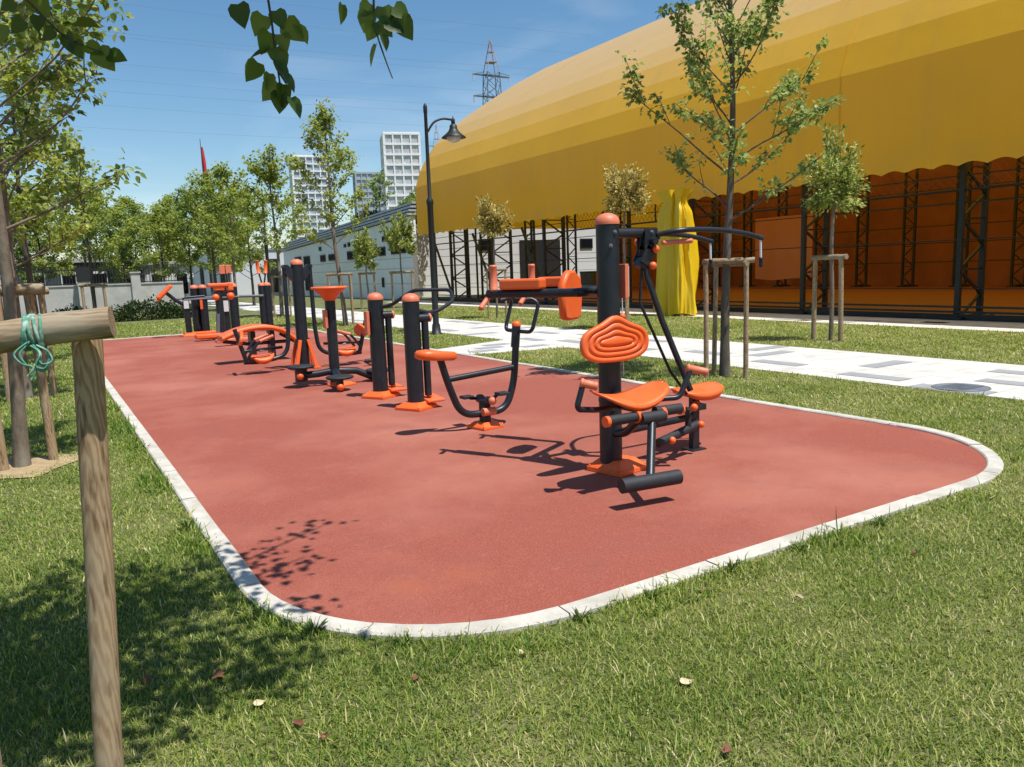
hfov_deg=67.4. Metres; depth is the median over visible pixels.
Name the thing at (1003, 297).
court floor
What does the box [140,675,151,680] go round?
fallen leaf
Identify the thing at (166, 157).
sky
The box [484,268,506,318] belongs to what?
tree stake frame
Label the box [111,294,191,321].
hedge
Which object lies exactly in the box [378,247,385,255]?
window
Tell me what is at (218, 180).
linden tree
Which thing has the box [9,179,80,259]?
park tree
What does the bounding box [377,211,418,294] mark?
ornamental tree
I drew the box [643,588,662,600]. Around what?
weed
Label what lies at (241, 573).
kerb
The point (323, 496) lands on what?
sports floor
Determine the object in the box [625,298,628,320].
tree stake frame
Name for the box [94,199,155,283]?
park tree
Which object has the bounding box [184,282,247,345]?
chest press
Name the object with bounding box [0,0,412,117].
linden tree
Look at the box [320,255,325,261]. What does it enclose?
window
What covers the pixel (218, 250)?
park tree
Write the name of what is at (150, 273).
window
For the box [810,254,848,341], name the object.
tree stake frame
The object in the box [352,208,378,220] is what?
roof hedge
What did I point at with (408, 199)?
roof shrub
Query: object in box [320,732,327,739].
fallen leaf
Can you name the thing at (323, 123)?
linden tree
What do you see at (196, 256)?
park tree
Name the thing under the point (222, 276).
door
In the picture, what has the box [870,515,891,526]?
weed
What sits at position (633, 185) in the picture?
ornamental tree
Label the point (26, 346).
tie tape
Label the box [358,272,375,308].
tree stake frame
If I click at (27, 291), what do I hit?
tree stake frame
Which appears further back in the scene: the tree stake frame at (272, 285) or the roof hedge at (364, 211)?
the roof hedge at (364, 211)
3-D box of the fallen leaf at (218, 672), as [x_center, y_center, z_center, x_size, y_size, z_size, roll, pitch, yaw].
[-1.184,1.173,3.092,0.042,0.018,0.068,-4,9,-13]
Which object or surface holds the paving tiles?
on the path
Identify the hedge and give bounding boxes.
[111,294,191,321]
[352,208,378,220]
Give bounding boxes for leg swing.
[361,288,453,411]
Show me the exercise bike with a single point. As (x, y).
(484, 413)
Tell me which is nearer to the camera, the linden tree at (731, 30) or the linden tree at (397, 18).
the linden tree at (397, 18)
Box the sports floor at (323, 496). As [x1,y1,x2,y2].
[103,328,986,623]
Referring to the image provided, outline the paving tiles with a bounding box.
[239,302,1023,394]
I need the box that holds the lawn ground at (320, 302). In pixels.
[0,294,1023,766]
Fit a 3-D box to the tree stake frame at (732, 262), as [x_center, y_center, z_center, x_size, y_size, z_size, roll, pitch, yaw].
[2.874,-0.847,10.584,0.623,1.742,0.818,-7,10,-31]
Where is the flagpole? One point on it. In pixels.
(203, 160)
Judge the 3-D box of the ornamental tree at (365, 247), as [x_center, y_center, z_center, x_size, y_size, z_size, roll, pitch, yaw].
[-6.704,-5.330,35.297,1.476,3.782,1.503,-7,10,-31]
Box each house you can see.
[15,258,145,285]
[144,261,194,302]
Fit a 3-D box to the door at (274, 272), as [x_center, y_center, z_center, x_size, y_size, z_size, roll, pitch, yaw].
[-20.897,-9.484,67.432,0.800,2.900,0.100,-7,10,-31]
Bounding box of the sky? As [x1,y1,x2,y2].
[0,0,699,260]
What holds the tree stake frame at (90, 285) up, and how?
on the lawn ground at (320, 302)
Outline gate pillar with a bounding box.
[75,267,92,308]
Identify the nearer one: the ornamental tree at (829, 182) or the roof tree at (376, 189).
the ornamental tree at (829, 182)
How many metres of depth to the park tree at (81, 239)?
54.71 m
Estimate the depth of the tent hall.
25.59 m
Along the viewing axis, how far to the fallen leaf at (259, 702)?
2.88 m
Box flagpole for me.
[200,142,214,294]
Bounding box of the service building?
[280,202,595,299]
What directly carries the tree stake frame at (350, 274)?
on the lawn ground at (320, 302)
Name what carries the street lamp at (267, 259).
on the path
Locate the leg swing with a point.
(414, 316)
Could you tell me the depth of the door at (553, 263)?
53.28 m
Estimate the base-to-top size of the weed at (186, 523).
0.091 m
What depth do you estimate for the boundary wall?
41.53 m
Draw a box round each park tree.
[7,189,44,283]
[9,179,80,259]
[14,194,75,284]
[37,175,129,277]
[60,191,126,258]
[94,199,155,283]
[100,194,156,277]
[112,196,157,257]
[134,204,188,281]
[139,198,195,266]
[146,193,197,260]
[151,184,222,284]
[163,169,255,304]
[195,198,248,274]
[199,192,254,281]
[215,188,276,305]
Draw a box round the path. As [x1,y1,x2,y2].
[189,299,1023,399]
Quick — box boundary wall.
[0,263,183,316]
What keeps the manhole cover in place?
on the path
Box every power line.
[1,20,527,68]
[26,55,500,91]
[49,86,466,112]
[69,102,442,126]
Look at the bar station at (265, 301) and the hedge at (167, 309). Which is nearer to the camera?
the bar station at (265, 301)
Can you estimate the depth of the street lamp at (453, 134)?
19.19 m
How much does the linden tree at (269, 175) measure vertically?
6.800 m
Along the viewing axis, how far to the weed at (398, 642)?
3.31 m
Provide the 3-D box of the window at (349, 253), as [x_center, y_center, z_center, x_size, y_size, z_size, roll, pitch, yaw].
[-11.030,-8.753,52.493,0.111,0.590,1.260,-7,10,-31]
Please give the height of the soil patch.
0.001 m
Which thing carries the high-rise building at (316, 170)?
on the lawn ground at (320, 302)
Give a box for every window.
[60,272,77,285]
[93,271,107,283]
[150,273,162,281]
[176,273,189,295]
[303,256,309,290]
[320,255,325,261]
[328,254,334,260]
[347,251,353,259]
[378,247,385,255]
[478,240,487,250]
[580,238,592,248]
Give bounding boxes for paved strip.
[389,300,1023,332]
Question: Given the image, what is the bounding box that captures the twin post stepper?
[176,285,215,333]
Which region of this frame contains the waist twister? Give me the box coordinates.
[287,286,387,390]
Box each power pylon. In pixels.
[431,126,439,146]
[473,39,509,104]
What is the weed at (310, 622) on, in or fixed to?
on the lawn ground at (320, 302)
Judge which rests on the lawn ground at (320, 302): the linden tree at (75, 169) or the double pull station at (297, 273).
the linden tree at (75, 169)
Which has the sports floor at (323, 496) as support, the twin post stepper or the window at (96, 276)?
the twin post stepper
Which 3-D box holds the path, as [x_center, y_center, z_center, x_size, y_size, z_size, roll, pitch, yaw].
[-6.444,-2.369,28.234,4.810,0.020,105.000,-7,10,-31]
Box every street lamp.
[261,188,279,308]
[423,103,465,334]
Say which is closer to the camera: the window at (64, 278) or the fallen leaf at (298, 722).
the fallen leaf at (298, 722)
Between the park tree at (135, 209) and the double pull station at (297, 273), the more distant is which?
the park tree at (135, 209)
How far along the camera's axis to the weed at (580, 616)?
3.50 m
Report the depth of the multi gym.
5.82 m
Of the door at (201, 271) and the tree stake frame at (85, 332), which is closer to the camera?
the tree stake frame at (85, 332)
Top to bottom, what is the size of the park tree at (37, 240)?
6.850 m
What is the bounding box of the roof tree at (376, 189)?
[366,170,397,211]
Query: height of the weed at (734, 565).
0.068 m
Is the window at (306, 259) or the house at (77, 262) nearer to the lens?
the house at (77, 262)
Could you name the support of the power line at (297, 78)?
hanging from the power pylon at (493, 62)
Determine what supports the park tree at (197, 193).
on the lawn ground at (320, 302)
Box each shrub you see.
[52,303,88,311]
[395,189,415,206]
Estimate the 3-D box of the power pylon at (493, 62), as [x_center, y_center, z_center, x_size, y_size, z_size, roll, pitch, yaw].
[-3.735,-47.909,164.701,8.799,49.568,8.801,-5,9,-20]
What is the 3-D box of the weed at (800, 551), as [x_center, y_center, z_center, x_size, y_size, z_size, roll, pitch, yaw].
[1.574,0.900,4.227,0.132,0.063,0.151,-7,10,-31]
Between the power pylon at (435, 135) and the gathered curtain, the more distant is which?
the power pylon at (435, 135)
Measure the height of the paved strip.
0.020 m
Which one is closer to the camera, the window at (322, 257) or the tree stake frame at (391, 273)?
the tree stake frame at (391, 273)
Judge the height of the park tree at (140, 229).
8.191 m
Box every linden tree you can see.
[0,0,96,398]
[0,0,146,467]
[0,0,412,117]
[0,56,98,362]
[39,155,138,307]
[187,161,265,309]
[219,144,315,316]
[278,96,372,325]
[615,0,846,376]
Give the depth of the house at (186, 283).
53.80 m
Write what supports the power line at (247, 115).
hanging from the power pylon at (493, 62)
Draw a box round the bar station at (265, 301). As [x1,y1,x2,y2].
[219,260,273,330]
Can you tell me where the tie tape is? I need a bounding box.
[13,313,52,379]
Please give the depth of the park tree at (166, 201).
55.00 m
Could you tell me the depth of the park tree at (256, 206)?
43.71 m
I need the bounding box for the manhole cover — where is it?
[931,383,990,391]
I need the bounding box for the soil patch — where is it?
[0,454,77,478]
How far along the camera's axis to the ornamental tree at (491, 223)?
24.63 m
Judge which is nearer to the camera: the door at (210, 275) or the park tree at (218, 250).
the park tree at (218, 250)
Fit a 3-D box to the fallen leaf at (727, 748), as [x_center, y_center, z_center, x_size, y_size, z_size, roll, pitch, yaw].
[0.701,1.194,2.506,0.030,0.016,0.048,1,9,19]
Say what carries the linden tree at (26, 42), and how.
on the soil patch
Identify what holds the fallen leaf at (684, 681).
on the lawn ground at (320, 302)
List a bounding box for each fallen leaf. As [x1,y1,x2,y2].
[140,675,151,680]
[212,669,223,678]
[253,699,266,705]
[292,719,303,724]
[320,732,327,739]
[680,677,693,683]
[722,743,730,752]
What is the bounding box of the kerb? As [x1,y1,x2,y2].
[103,327,1003,640]
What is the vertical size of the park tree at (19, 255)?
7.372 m
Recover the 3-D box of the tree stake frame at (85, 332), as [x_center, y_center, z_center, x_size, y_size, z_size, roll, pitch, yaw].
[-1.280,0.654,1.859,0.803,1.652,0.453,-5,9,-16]
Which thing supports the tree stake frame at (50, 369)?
on the lawn ground at (320, 302)
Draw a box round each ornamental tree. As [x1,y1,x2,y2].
[349,226,381,294]
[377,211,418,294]
[472,193,514,317]
[602,162,654,263]
[800,122,870,340]
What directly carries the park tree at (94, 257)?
on the lawn ground at (320, 302)
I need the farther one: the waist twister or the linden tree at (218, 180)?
the linden tree at (218, 180)
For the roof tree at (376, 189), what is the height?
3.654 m
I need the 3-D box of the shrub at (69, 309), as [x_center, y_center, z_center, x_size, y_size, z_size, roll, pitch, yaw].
[-19.044,-3.058,33.374,2.591,0.914,1.242,-7,10,-31]
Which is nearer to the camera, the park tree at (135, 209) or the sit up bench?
the sit up bench
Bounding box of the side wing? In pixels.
[193,248,283,295]
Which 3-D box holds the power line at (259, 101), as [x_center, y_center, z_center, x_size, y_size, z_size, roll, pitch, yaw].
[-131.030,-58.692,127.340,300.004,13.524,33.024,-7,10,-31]
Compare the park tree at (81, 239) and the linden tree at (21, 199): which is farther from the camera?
the park tree at (81, 239)
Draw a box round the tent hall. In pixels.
[416,0,1023,321]
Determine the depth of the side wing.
67.27 m
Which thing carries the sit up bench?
on the sports floor at (323, 496)
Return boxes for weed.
[175,517,197,529]
[299,615,327,633]
[387,630,415,649]
[572,606,594,626]
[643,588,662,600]
[725,556,741,573]
[788,540,810,554]
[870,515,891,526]
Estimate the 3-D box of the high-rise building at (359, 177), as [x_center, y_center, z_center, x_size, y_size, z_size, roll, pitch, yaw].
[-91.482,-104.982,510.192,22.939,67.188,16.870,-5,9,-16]
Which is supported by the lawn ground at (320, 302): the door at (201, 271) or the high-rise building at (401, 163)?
the high-rise building at (401, 163)
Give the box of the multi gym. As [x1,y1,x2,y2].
[478,213,763,493]
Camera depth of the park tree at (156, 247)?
63.19 m
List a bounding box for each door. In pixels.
[199,265,204,284]
[209,261,213,293]
[219,261,225,289]
[269,259,278,291]
[519,240,560,278]
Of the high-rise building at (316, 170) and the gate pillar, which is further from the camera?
the high-rise building at (316, 170)
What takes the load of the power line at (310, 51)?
hanging from the power pylon at (493, 62)
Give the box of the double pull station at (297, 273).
[232,259,370,370]
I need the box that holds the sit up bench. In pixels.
[217,324,309,360]
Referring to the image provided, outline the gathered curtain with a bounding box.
[653,187,698,315]
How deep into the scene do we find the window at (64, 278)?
49.83 m
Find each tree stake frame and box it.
[0,283,58,470]
[0,287,57,402]
[0,306,123,766]
[79,283,107,309]
[270,275,291,316]
[326,272,354,325]
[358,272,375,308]
[389,271,413,307]
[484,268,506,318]
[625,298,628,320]
[702,257,754,378]
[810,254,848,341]
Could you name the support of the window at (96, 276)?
in the house at (77, 262)
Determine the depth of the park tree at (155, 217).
48.05 m
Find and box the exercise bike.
[414,298,539,430]
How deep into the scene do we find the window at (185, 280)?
54.00 m
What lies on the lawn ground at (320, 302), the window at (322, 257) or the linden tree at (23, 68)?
the linden tree at (23, 68)
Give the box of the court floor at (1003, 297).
[424,286,1023,322]
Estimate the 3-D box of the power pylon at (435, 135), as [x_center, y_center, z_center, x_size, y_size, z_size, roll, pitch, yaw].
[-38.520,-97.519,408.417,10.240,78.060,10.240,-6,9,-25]

